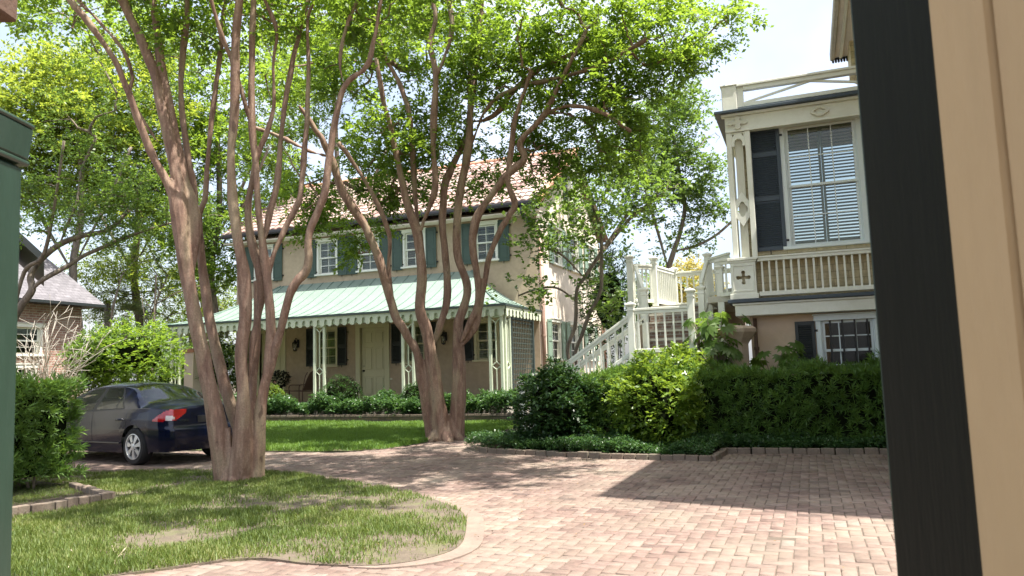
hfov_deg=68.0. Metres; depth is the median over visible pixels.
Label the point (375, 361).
door
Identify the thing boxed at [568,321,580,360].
window
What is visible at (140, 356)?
garden bush
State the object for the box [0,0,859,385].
sky
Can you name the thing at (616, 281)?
garden bush
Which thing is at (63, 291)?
brick cottage
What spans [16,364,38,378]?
window
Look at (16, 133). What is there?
gate post
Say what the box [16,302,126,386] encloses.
bare shrub
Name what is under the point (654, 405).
bright bush
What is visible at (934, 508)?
gate leaf
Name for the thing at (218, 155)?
broadleaf tree
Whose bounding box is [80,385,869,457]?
ground
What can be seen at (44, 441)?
clipped hedge
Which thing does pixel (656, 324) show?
staircase
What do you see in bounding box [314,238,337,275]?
window
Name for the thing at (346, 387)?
ball bush
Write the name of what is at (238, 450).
crape myrtle
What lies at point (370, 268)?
window
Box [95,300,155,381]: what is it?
tree
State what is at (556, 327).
window
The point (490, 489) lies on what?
fallen leaves
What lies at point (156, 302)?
sapling
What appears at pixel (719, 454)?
kerb
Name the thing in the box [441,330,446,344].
wall lantern
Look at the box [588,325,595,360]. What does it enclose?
window
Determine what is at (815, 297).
yellow house
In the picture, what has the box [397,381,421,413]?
ball bush
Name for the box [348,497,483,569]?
concrete edging
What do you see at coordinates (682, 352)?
bright bush
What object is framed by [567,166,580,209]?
window
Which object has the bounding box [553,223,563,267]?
window
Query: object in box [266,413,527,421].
planter wall
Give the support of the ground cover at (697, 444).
on the planting bed at (590, 450)
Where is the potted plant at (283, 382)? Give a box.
[271,370,291,390]
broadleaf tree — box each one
[0,20,227,393]
[52,195,236,380]
[83,169,250,386]
[90,0,348,344]
[214,0,499,210]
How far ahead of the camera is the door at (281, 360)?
26.79 m
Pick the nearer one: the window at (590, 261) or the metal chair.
the metal chair
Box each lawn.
[13,470,466,575]
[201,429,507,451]
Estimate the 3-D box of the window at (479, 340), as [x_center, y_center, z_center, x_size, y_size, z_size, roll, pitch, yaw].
[-0.775,1.621,23.919,0.980,1.385,0.268,-4,-7,21]
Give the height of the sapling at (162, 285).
6.456 m
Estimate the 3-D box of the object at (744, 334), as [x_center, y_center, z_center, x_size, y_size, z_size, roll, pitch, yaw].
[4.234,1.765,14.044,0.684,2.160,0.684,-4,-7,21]
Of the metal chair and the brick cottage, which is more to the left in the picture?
the brick cottage
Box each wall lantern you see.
[292,338,298,350]
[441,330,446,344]
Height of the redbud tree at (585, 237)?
6.413 m
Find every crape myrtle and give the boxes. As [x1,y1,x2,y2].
[0,0,663,482]
[6,0,256,321]
[229,0,774,442]
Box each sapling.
[88,249,163,336]
[124,238,198,378]
[128,251,199,372]
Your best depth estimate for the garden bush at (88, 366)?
21.70 m
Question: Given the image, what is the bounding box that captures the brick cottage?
[16,259,105,401]
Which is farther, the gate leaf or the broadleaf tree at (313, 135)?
the broadleaf tree at (313, 135)
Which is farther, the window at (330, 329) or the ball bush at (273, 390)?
the window at (330, 329)
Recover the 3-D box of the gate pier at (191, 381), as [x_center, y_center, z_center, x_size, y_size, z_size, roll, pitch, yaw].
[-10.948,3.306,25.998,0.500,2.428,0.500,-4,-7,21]
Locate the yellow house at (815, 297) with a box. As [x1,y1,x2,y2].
[714,0,879,374]
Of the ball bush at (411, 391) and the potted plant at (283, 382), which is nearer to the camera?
the ball bush at (411, 391)
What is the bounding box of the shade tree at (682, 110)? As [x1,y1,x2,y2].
[556,66,738,305]
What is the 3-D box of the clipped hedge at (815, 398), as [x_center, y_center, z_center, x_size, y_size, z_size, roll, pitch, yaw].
[3.515,2.002,13.171,6.370,1.762,1.392,-4,-7,21]
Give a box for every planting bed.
[12,479,90,505]
[487,428,878,454]
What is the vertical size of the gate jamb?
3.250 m
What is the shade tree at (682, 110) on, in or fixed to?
on the ground at (364, 450)
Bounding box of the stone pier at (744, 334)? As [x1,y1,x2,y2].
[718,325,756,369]
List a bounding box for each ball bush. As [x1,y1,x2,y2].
[268,383,284,397]
[318,374,363,413]
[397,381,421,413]
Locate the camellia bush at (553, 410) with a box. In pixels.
[507,354,602,449]
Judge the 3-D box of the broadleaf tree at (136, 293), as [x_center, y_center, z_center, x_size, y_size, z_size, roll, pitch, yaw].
[-14.998,-0.427,31.221,8.328,9.992,5.426,1,-7,-21]
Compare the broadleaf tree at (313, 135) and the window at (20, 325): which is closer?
the window at (20, 325)
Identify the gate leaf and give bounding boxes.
[850,0,982,575]
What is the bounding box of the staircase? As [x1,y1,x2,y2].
[517,252,745,434]
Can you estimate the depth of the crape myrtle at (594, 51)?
15.75 m
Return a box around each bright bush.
[601,345,710,452]
[652,340,711,384]
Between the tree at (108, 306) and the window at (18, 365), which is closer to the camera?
the window at (18, 365)
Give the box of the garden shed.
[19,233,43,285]
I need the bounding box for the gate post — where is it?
[0,108,34,575]
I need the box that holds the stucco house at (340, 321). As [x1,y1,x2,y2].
[165,148,607,414]
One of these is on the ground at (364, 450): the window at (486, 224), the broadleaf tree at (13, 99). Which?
the broadleaf tree at (13, 99)
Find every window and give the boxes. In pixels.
[16,322,45,356]
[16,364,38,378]
[251,244,273,281]
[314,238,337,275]
[317,326,338,366]
[355,232,379,272]
[400,227,426,268]
[400,321,423,363]
[472,317,500,361]
[476,220,498,261]
[550,318,563,360]
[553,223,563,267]
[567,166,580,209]
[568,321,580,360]
[570,233,580,273]
[586,242,594,280]
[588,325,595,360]
[779,118,869,249]
[812,311,879,373]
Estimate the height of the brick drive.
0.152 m
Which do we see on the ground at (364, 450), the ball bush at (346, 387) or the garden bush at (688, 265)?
the garden bush at (688, 265)
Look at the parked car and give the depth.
13.33 m
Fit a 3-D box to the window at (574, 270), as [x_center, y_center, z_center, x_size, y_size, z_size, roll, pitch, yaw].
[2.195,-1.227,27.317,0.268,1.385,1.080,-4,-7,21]
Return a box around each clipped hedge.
[13,366,90,489]
[540,350,885,449]
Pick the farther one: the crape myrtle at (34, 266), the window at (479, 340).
the window at (479, 340)
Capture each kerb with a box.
[12,482,114,516]
[479,447,887,461]
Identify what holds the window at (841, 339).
in the yellow house at (815, 297)
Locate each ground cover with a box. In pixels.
[220,386,528,417]
[464,426,886,454]
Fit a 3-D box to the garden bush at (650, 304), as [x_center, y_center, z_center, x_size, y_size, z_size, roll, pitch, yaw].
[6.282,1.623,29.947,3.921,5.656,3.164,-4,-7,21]
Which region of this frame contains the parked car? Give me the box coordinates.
[66,381,232,464]
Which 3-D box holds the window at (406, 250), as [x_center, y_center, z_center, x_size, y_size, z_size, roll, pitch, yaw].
[-3.221,-1.308,25.173,0.960,1.305,0.268,-4,-7,21]
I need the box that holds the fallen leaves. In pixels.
[38,451,878,575]
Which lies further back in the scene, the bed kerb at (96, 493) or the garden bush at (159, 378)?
the garden bush at (159, 378)
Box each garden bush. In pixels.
[55,321,128,395]
[77,310,190,386]
[145,345,201,390]
[173,332,248,393]
[572,240,644,367]
[625,258,698,333]
[649,252,729,302]
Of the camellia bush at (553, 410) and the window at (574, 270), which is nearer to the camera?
the camellia bush at (553, 410)
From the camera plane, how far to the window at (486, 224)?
24.30 m
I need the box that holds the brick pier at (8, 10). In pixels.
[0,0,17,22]
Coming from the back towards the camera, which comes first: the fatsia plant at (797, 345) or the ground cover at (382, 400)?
the ground cover at (382, 400)
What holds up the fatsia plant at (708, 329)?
on the planting bed at (590, 450)
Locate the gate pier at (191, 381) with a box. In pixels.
[182,349,200,391]
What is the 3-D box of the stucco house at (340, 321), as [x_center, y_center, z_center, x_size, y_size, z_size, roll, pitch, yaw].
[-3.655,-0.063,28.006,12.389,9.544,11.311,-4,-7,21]
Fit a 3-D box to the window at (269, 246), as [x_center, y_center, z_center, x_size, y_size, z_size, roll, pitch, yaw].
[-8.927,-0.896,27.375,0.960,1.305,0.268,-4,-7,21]
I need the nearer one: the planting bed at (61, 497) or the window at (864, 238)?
the planting bed at (61, 497)
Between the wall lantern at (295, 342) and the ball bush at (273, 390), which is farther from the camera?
the wall lantern at (295, 342)
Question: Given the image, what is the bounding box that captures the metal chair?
[288,371,317,401]
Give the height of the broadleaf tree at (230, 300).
12.964 m
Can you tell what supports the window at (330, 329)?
in the stucco house at (340, 321)
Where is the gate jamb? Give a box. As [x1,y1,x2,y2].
[929,0,1023,575]
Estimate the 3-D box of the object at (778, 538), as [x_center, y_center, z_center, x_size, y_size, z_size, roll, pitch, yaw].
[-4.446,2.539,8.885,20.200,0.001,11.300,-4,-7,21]
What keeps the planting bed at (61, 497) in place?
on the lawn at (174, 535)
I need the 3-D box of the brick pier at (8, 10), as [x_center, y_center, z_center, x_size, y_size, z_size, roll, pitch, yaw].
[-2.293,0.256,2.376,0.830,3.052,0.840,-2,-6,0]
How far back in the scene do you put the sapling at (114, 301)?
26.90 m
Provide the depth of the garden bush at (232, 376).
26.81 m
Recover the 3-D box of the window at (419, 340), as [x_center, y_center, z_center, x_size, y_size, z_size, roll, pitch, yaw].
[-3.195,1.796,24.853,0.980,1.385,0.268,-4,-7,21]
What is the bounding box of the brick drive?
[65,431,897,575]
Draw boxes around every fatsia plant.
[682,311,751,372]
[749,340,808,374]
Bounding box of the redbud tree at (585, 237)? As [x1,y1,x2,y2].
[485,131,699,373]
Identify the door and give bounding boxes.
[257,329,285,394]
[354,322,389,400]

